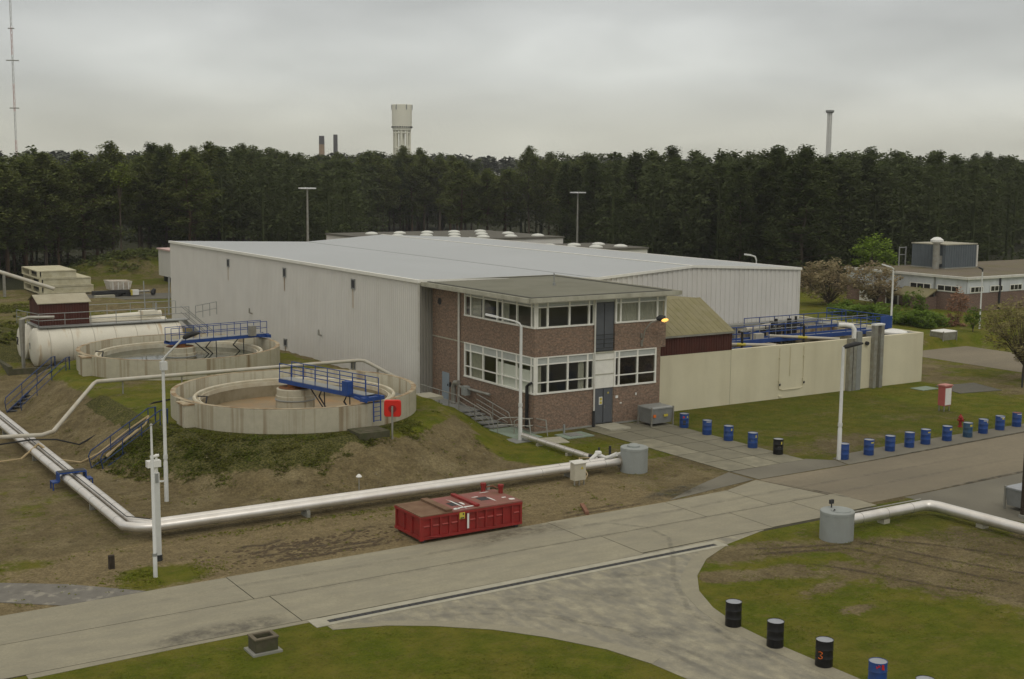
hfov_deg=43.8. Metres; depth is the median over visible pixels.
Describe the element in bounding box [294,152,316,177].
scots pine
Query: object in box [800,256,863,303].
blossom tree
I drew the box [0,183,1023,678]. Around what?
ground
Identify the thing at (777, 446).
drum
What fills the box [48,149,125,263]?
scots pine
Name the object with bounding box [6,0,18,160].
radio mast
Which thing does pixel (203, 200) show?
pine tree
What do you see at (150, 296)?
gravel track
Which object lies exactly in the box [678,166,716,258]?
corsican pine
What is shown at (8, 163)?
scots pine
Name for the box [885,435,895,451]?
drum
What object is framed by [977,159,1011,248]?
corsican pine
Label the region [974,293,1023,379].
shade tree
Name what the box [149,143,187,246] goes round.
scots pine
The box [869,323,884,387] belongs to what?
wall ducts
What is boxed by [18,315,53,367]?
vertical pipe
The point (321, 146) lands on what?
chimney
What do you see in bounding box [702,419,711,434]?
drum
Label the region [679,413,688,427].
drum
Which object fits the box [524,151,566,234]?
scots pine
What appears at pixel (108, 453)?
garden hose
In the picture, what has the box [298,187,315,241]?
floodlight mast
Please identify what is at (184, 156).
scots pine
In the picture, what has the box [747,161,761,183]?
corsican pine
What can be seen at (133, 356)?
round tank
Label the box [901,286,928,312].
shrub
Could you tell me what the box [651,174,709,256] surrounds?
corsican pine
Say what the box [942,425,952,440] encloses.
drum
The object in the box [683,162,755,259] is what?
corsican pine
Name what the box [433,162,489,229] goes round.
scots pine
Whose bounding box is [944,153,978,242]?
corsican pine
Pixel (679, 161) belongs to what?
corsican pine
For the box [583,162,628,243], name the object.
corsican pine
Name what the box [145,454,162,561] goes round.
camera post
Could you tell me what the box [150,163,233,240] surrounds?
scots pine
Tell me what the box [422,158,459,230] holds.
scots pine
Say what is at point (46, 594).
cobble paving
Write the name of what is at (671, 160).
corsican pine
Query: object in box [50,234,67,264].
scots pine
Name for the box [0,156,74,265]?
scots pine
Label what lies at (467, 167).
corsican pine
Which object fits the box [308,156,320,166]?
scots pine
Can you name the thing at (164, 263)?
white hall
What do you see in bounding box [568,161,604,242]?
corsican pine
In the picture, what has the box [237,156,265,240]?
corsican pine
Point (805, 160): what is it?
corsican pine
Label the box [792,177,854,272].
corsican pine
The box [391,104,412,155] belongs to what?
water tower
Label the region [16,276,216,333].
tank walkway
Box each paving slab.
[416,392,442,399]
[542,436,569,443]
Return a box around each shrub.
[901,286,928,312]
[935,319,966,326]
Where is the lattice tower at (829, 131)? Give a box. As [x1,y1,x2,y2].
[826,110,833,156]
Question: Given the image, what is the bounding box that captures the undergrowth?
[0,247,158,274]
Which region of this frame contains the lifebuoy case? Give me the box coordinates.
[384,399,400,438]
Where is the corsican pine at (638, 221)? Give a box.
[616,169,672,253]
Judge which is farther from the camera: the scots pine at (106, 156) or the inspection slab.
the scots pine at (106, 156)
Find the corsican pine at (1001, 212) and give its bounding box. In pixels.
[992,170,1012,247]
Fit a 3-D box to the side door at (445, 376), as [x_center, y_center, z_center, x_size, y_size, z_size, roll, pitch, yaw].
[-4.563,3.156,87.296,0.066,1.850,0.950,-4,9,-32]
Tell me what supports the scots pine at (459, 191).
on the ground at (996, 651)
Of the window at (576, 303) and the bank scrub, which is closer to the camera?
the window at (576, 303)
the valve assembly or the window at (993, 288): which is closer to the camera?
the valve assembly
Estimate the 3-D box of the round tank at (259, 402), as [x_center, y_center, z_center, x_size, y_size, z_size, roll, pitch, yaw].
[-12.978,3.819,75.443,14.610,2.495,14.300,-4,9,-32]
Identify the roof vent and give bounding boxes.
[930,237,943,268]
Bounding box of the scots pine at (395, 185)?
[371,158,405,231]
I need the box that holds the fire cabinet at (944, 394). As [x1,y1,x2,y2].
[938,383,952,411]
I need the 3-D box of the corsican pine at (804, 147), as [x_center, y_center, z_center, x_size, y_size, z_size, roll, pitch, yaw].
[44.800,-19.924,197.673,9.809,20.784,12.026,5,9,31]
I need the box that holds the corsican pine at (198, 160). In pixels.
[168,155,219,244]
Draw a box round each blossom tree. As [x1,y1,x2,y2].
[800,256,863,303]
[850,260,903,304]
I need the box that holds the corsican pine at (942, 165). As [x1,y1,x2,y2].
[923,149,951,197]
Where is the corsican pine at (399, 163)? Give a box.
[386,157,419,230]
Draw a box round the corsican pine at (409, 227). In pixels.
[390,156,431,230]
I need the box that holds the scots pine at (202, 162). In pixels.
[200,161,220,235]
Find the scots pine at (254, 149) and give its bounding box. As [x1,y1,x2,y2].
[241,145,264,219]
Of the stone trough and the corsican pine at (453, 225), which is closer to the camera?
the stone trough
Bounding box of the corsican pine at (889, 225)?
[867,180,916,264]
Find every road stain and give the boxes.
[175,624,249,640]
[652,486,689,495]
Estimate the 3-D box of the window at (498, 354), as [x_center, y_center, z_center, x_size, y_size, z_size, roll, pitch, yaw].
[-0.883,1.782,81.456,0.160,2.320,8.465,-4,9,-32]
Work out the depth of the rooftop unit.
157.81 m
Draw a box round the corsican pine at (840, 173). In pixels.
[820,162,869,281]
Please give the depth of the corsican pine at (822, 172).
185.66 m
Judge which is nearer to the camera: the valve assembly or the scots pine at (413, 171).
the valve assembly
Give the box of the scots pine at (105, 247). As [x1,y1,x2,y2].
[55,160,138,255]
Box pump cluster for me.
[732,316,804,346]
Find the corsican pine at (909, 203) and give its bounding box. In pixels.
[896,163,922,257]
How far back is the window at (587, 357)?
79.13 m
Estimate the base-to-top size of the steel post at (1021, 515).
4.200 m
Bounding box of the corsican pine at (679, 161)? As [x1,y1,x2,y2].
[666,159,686,242]
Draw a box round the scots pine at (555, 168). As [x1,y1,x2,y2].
[536,159,573,234]
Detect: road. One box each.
[0,480,875,678]
[328,530,858,678]
[761,346,1023,502]
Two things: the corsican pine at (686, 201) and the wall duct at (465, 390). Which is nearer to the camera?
the wall duct at (465, 390)
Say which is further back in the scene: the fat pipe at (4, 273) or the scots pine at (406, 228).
the scots pine at (406, 228)
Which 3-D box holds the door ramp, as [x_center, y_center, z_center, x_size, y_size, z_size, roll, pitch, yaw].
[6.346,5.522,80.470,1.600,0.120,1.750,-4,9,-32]
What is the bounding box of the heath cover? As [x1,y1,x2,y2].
[11,359,505,487]
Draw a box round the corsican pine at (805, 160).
[753,148,847,287]
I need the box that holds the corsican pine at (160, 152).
[140,147,193,247]
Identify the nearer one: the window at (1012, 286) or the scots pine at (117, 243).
the window at (1012, 286)
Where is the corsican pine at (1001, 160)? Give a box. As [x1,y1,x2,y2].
[996,154,1022,242]
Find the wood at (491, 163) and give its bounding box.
[0,150,1009,182]
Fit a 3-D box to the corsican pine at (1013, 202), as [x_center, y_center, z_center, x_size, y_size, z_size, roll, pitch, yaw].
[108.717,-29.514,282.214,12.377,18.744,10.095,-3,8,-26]
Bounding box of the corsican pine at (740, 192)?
[711,170,765,263]
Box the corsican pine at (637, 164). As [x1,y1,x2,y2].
[604,150,647,245]
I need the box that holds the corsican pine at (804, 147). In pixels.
[794,144,819,167]
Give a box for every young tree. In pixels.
[945,285,973,324]
[963,306,981,331]
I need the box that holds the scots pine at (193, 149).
[187,145,199,156]
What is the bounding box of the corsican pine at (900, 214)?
[887,173,913,265]
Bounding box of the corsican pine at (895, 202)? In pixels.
[880,162,911,262]
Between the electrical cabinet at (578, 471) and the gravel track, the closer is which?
the electrical cabinet at (578, 471)
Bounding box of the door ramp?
[595,422,630,430]
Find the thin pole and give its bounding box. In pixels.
[150,423,157,577]
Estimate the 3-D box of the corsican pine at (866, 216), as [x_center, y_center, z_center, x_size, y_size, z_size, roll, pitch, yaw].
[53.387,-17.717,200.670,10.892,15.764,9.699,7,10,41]
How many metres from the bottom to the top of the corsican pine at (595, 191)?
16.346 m
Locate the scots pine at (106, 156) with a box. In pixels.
[86,140,147,252]
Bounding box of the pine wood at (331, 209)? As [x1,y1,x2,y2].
[0,145,1023,279]
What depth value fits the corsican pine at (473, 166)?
333.25 m
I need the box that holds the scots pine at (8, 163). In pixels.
[4,156,48,273]
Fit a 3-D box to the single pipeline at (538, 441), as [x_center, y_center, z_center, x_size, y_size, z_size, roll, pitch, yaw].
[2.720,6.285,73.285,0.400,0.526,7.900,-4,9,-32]
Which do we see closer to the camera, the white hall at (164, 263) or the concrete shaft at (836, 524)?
the concrete shaft at (836, 524)
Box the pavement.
[833,424,1023,464]
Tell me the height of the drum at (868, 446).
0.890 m
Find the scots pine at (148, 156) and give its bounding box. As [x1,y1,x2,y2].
[116,152,169,248]
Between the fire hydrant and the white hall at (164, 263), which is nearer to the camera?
the fire hydrant
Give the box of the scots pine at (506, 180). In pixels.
[482,169,527,231]
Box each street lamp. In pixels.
[159,331,199,501]
[485,313,522,439]
[836,342,863,459]
[882,264,893,318]
[978,267,982,328]
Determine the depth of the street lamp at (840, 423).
71.42 m
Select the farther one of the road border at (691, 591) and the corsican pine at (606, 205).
the corsican pine at (606, 205)
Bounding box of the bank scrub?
[0,302,29,343]
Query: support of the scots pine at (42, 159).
on the ground at (996, 651)
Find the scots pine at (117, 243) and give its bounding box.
[74,185,130,253]
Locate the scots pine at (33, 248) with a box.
[11,171,42,264]
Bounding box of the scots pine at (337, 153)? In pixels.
[324,151,344,166]
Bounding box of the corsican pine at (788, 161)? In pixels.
[753,154,838,279]
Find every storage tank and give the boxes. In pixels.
[16,316,166,358]
[29,321,183,366]
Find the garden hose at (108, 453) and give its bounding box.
[0,415,148,462]
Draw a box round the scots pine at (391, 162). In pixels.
[384,159,408,231]
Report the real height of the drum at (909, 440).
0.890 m
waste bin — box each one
[637,402,673,426]
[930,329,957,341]
[1003,482,1021,508]
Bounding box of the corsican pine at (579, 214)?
[565,179,596,242]
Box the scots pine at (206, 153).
[194,141,237,238]
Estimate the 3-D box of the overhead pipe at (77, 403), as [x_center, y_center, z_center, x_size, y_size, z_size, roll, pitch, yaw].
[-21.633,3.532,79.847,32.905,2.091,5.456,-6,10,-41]
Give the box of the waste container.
[394,482,521,542]
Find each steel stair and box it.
[4,356,69,412]
[88,406,167,468]
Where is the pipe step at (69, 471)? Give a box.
[50,468,92,490]
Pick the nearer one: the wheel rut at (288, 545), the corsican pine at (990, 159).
the wheel rut at (288, 545)
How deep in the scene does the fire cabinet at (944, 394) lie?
86.84 m
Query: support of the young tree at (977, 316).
on the ground at (996, 651)
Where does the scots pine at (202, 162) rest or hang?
on the ground at (996, 651)
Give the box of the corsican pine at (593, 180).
[570,157,610,242]
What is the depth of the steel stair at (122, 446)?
69.22 m
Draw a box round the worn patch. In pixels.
[670,472,752,499]
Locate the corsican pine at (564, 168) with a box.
[543,161,581,242]
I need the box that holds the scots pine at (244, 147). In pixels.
[227,143,247,240]
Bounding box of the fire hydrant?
[957,414,963,426]
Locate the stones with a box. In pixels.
[6,418,673,583]
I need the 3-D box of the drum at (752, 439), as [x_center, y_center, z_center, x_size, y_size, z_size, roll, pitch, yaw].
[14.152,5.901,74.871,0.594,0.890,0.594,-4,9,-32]
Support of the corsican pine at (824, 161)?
on the ground at (996, 651)
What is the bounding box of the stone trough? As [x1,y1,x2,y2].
[244,629,282,657]
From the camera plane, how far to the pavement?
75.86 m
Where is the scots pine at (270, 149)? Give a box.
[263,147,278,158]
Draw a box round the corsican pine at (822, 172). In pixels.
[789,161,860,282]
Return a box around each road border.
[333,620,658,663]
[681,546,850,678]
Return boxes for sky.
[0,0,1023,170]
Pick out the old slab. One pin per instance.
(967, 388)
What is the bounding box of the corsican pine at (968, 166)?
[962,161,994,242]
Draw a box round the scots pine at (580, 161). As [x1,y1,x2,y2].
[563,152,597,211]
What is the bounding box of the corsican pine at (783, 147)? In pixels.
[771,145,788,161]
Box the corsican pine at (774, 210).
[755,169,811,278]
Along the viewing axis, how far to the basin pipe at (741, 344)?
91.06 m
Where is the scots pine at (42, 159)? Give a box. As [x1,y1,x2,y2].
[18,151,86,265]
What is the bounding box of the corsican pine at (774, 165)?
[743,144,809,263]
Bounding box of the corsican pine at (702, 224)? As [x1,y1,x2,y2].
[672,168,724,258]
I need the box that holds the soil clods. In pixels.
[198,526,415,568]
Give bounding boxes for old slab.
[936,383,1001,393]
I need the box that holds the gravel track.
[86,293,170,299]
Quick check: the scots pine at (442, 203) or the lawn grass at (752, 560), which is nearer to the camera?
the lawn grass at (752, 560)
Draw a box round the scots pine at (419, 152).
[411,147,430,230]
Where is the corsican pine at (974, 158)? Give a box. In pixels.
[964,157,995,249]
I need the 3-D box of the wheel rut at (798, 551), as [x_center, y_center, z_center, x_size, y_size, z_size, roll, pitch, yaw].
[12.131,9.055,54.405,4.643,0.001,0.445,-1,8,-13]
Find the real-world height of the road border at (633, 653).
0.067 m
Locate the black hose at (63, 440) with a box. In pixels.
[0,399,169,444]
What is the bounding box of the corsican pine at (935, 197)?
[920,167,951,239]
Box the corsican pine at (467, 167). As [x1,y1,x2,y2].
[446,162,475,229]
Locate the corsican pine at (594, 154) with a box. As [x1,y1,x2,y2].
[563,153,606,233]
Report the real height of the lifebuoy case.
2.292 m
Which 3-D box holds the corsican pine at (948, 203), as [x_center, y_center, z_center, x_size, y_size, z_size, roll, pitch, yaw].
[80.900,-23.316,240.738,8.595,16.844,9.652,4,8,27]
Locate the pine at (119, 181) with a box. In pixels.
[104,163,131,250]
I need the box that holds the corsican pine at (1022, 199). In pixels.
[1016,165,1023,244]
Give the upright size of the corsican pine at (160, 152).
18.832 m
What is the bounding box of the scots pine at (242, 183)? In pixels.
[223,175,265,240]
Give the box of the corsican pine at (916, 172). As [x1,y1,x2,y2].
[902,169,936,260]
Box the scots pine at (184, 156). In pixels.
[151,148,225,240]
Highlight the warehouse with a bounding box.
[168,234,801,392]
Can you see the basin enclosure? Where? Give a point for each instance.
(745, 375)
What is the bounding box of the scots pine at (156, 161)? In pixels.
[130,144,160,247]
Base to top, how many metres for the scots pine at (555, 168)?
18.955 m
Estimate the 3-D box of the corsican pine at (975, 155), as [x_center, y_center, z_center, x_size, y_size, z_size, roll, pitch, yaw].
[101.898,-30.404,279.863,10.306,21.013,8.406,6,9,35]
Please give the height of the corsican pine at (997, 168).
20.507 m
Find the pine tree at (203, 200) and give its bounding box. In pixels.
[172,170,217,240]
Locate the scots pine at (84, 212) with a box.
[61,163,106,256]
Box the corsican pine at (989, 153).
[983,151,993,156]
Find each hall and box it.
[156,247,170,281]
[325,229,564,243]
[549,242,648,252]
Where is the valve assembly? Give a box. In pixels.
[588,446,622,467]
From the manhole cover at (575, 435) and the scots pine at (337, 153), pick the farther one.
the scots pine at (337, 153)
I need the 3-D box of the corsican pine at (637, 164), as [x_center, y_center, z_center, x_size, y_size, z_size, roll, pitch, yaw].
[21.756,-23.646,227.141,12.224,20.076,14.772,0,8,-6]
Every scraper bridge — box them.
[164,320,270,353]
[279,361,384,421]
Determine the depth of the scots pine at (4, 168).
184.52 m
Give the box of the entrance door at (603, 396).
[595,387,611,423]
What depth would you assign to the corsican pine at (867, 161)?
201.88 m
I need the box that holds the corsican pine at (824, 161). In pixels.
[808,156,844,259]
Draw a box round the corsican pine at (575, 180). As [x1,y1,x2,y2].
[553,164,584,242]
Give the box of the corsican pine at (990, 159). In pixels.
[980,155,1009,239]
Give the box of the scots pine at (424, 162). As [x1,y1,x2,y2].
[405,154,445,230]
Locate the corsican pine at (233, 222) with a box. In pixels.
[213,146,243,240]
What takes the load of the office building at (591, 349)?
on the ground at (996, 651)
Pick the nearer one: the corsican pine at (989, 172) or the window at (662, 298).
the window at (662, 298)
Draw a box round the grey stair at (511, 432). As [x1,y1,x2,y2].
[420,384,547,443]
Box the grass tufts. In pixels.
[0,401,665,606]
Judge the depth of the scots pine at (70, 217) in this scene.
201.34 m
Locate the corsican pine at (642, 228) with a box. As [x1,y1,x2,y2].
[626,174,676,253]
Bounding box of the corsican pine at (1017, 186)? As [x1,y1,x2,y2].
[1007,157,1023,245]
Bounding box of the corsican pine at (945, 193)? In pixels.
[923,163,959,240]
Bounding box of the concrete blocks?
[94,294,114,297]
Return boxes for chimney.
[319,136,324,154]
[333,134,337,153]
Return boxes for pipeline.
[0,411,620,531]
[521,432,597,459]
[854,498,1023,535]
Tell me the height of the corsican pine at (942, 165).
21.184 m
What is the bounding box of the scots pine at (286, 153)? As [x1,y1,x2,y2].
[282,151,291,234]
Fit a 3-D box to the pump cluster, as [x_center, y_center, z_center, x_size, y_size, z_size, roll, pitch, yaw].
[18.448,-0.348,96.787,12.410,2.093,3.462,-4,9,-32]
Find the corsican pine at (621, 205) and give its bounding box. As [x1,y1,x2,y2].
[603,171,639,245]
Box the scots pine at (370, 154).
[359,150,394,230]
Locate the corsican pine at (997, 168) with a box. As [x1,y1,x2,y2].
[986,155,1016,245]
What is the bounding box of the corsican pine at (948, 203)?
[933,172,960,240]
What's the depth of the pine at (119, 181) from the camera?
199.00 m
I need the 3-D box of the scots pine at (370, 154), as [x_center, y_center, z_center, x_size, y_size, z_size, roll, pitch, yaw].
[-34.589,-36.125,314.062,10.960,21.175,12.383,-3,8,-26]
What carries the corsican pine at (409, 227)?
on the ground at (996, 651)
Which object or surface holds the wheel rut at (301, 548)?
on the ground at (996, 651)
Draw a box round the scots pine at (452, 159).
[433,154,467,230]
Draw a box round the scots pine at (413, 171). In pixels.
[395,163,429,230]
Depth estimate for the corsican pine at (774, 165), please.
187.59 m
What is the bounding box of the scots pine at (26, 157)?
[17,152,54,265]
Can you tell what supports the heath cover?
on the ground at (996, 651)
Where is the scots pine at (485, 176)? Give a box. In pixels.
[463,170,512,229]
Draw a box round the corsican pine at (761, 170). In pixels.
[717,163,778,263]
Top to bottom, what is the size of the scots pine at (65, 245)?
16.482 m
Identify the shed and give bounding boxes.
[28,293,90,325]
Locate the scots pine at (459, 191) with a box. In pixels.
[443,160,471,229]
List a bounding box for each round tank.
[76,334,279,379]
[170,368,415,433]
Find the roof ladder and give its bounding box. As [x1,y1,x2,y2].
[898,246,906,265]
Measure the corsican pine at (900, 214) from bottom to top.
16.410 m
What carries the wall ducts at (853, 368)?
attached to the basin enclosure
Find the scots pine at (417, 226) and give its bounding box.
[403,170,438,230]
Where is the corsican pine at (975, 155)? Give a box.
[966,153,980,164]
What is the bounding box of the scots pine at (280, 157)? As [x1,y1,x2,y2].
[276,153,290,233]
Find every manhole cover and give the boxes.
[554,424,593,439]
[911,386,937,390]
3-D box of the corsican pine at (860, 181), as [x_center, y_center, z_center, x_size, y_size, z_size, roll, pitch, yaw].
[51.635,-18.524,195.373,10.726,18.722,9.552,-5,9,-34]
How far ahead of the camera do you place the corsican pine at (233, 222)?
238.38 m
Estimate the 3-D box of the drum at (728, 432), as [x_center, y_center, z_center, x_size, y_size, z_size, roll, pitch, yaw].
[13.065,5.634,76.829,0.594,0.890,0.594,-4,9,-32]
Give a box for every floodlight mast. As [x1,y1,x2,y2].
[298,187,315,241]
[570,192,585,242]
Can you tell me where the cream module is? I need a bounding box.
[22,265,93,293]
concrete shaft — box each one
[620,443,647,473]
[819,499,854,542]
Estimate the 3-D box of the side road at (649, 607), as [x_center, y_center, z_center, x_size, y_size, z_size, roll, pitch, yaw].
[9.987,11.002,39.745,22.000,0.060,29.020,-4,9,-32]
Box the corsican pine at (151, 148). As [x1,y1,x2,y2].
[124,141,168,248]
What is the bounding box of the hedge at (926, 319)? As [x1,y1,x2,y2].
[823,298,953,328]
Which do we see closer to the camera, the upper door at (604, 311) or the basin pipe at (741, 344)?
the upper door at (604, 311)
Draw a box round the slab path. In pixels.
[585,421,803,471]
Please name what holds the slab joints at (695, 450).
on the slab path
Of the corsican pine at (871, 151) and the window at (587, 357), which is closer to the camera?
the window at (587, 357)
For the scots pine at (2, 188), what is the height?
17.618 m
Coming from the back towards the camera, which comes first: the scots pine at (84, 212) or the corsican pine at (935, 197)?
the corsican pine at (935, 197)
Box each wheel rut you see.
[241,540,280,547]
[255,541,312,552]
[266,542,338,555]
[295,541,373,554]
[759,543,862,548]
[770,549,831,553]
[834,567,962,589]
[856,549,1005,580]
[872,544,1023,572]
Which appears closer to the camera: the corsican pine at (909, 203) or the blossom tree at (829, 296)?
the blossom tree at (829, 296)
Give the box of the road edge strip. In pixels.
[26,618,316,678]
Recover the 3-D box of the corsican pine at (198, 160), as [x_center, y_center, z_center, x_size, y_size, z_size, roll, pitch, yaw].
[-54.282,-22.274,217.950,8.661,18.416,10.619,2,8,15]
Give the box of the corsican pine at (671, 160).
[656,155,687,253]
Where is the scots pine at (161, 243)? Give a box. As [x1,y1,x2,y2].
[143,177,213,245]
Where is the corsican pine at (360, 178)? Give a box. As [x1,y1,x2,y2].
[354,165,388,230]
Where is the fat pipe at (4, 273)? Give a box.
[0,270,54,296]
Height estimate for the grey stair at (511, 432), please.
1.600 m
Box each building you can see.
[420,273,681,433]
[844,259,1023,311]
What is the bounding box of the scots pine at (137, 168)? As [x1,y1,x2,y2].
[114,163,168,248]
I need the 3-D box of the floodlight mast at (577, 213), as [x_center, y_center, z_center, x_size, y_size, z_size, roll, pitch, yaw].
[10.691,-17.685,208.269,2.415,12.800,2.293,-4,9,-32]
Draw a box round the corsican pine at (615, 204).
[595,158,637,242]
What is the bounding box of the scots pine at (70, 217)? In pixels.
[40,169,94,264]
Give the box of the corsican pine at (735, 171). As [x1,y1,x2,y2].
[711,162,754,261]
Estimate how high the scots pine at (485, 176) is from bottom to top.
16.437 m
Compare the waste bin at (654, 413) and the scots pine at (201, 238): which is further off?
the scots pine at (201, 238)
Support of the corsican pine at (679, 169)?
on the ground at (996, 651)
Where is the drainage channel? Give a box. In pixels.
[307,540,727,627]
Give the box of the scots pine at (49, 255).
[33,153,72,262]
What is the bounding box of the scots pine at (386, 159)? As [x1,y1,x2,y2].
[385,158,402,231]
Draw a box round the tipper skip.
[91,280,149,296]
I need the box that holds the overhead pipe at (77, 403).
[0,359,395,438]
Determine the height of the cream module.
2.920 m
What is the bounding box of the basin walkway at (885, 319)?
[729,307,891,348]
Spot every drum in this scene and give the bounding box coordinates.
[150,288,155,294]
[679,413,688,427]
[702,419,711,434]
[724,425,733,440]
[725,598,741,627]
[748,431,757,447]
[766,618,784,648]
[773,438,783,454]
[815,636,833,667]
[841,442,848,459]
[863,438,873,455]
[868,657,887,678]
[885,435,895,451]
[904,431,914,447]
[915,675,934,678]
[920,428,930,444]
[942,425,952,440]
[963,422,972,437]
[978,418,988,433]
[995,415,1004,429]
[1012,412,1021,426]
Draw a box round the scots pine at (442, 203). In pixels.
[428,160,456,230]
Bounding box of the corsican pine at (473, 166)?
[451,162,488,229]
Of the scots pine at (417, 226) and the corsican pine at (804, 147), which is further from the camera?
the scots pine at (417, 226)
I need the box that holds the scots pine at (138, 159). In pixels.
[123,156,162,248]
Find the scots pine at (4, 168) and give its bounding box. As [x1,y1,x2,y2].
[0,162,48,277]
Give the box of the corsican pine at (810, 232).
[790,165,832,281]
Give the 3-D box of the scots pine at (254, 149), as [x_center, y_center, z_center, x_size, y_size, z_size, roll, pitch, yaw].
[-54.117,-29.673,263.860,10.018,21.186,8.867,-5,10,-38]
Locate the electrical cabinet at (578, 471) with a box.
[569,457,589,485]
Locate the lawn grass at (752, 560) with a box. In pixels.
[98,388,1023,678]
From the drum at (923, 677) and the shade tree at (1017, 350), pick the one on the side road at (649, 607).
the drum at (923, 677)
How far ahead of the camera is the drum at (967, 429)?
78.20 m
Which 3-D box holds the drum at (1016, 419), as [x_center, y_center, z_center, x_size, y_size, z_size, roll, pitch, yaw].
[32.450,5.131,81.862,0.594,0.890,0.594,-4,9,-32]
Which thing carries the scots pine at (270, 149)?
on the ground at (996, 651)
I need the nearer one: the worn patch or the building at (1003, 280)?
the worn patch
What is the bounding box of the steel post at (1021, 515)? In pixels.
[1018,460,1023,518]
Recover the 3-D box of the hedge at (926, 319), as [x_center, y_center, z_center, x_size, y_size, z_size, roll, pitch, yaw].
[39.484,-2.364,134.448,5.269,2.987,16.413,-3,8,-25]
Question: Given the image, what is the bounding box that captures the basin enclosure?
[659,316,923,410]
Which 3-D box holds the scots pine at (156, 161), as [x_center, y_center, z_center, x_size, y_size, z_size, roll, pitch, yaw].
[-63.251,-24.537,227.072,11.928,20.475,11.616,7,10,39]
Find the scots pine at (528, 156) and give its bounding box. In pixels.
[507,145,546,233]
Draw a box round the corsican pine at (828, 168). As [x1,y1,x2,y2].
[822,163,861,275]
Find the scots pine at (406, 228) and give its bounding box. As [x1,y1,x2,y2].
[396,165,424,230]
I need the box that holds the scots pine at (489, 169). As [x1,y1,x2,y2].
[463,168,511,229]
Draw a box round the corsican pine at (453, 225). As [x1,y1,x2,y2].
[436,159,464,229]
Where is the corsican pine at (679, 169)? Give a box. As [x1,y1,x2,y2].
[650,166,692,254]
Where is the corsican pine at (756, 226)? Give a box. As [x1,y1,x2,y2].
[738,172,773,262]
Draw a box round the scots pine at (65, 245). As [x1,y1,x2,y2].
[25,168,89,264]
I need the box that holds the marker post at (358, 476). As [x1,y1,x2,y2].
[356,474,361,490]
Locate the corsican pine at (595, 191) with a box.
[575,171,615,242]
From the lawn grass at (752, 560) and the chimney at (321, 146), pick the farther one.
the chimney at (321, 146)
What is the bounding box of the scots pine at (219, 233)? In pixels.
[208,157,244,240]
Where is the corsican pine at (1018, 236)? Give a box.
[1004,174,1023,241]
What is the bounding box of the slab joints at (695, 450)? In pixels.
[586,423,773,471]
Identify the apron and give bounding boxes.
[906,473,1023,521]
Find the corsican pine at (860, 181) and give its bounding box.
[833,158,880,269]
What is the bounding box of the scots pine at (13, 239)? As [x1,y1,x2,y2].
[0,196,39,274]
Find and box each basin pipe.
[732,331,775,347]
[768,324,839,342]
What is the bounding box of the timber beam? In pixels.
[580,503,588,514]
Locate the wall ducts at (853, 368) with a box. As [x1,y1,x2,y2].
[838,323,862,390]
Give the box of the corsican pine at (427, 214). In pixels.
[410,190,448,230]
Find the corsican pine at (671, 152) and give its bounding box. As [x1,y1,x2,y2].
[663,145,688,171]
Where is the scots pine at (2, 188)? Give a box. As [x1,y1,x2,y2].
[0,169,30,249]
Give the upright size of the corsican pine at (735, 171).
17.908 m
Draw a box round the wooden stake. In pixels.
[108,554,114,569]
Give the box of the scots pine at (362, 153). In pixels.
[354,151,368,196]
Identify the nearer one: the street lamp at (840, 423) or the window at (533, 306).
the street lamp at (840, 423)
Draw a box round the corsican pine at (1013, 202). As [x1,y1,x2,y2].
[1001,164,1023,247]
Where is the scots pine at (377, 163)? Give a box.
[360,156,397,231]
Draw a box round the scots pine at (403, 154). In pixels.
[389,145,416,230]
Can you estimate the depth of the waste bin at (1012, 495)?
61.38 m
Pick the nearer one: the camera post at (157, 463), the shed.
the camera post at (157, 463)
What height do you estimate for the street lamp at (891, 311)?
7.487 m
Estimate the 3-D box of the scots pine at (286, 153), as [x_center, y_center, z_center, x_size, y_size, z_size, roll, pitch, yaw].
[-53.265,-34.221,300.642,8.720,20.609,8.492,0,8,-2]
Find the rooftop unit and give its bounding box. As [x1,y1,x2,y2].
[911,241,978,268]
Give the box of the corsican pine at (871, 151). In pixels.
[864,146,882,165]
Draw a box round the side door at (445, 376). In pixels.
[442,371,448,398]
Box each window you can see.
[464,293,536,328]
[464,342,535,394]
[536,300,594,328]
[536,353,593,394]
[613,347,656,386]
[614,296,666,323]
[910,282,930,287]
[937,284,959,292]
[970,286,983,292]
[990,285,1002,291]
[1009,284,1021,290]
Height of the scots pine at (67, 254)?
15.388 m
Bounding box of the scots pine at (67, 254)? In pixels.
[50,224,81,262]
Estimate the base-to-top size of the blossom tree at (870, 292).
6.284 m
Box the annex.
[660,296,734,355]
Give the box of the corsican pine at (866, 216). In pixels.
[845,177,882,266]
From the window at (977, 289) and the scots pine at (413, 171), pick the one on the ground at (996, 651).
the scots pine at (413, 171)
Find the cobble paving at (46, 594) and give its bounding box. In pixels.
[0,583,144,605]
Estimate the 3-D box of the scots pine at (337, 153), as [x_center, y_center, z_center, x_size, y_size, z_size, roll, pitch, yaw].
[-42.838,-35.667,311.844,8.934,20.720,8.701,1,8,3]
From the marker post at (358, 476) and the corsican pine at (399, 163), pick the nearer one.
the marker post at (358, 476)
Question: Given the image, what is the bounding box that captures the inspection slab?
[347,426,389,440]
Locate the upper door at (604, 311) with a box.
[596,302,614,350]
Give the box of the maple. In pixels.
[849,231,897,266]
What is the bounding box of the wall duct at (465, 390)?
[451,380,490,403]
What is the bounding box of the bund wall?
[0,359,54,375]
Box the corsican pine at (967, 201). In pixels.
[956,163,985,247]
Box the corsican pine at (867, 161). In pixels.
[856,153,897,265]
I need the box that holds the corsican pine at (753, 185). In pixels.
[731,169,760,259]

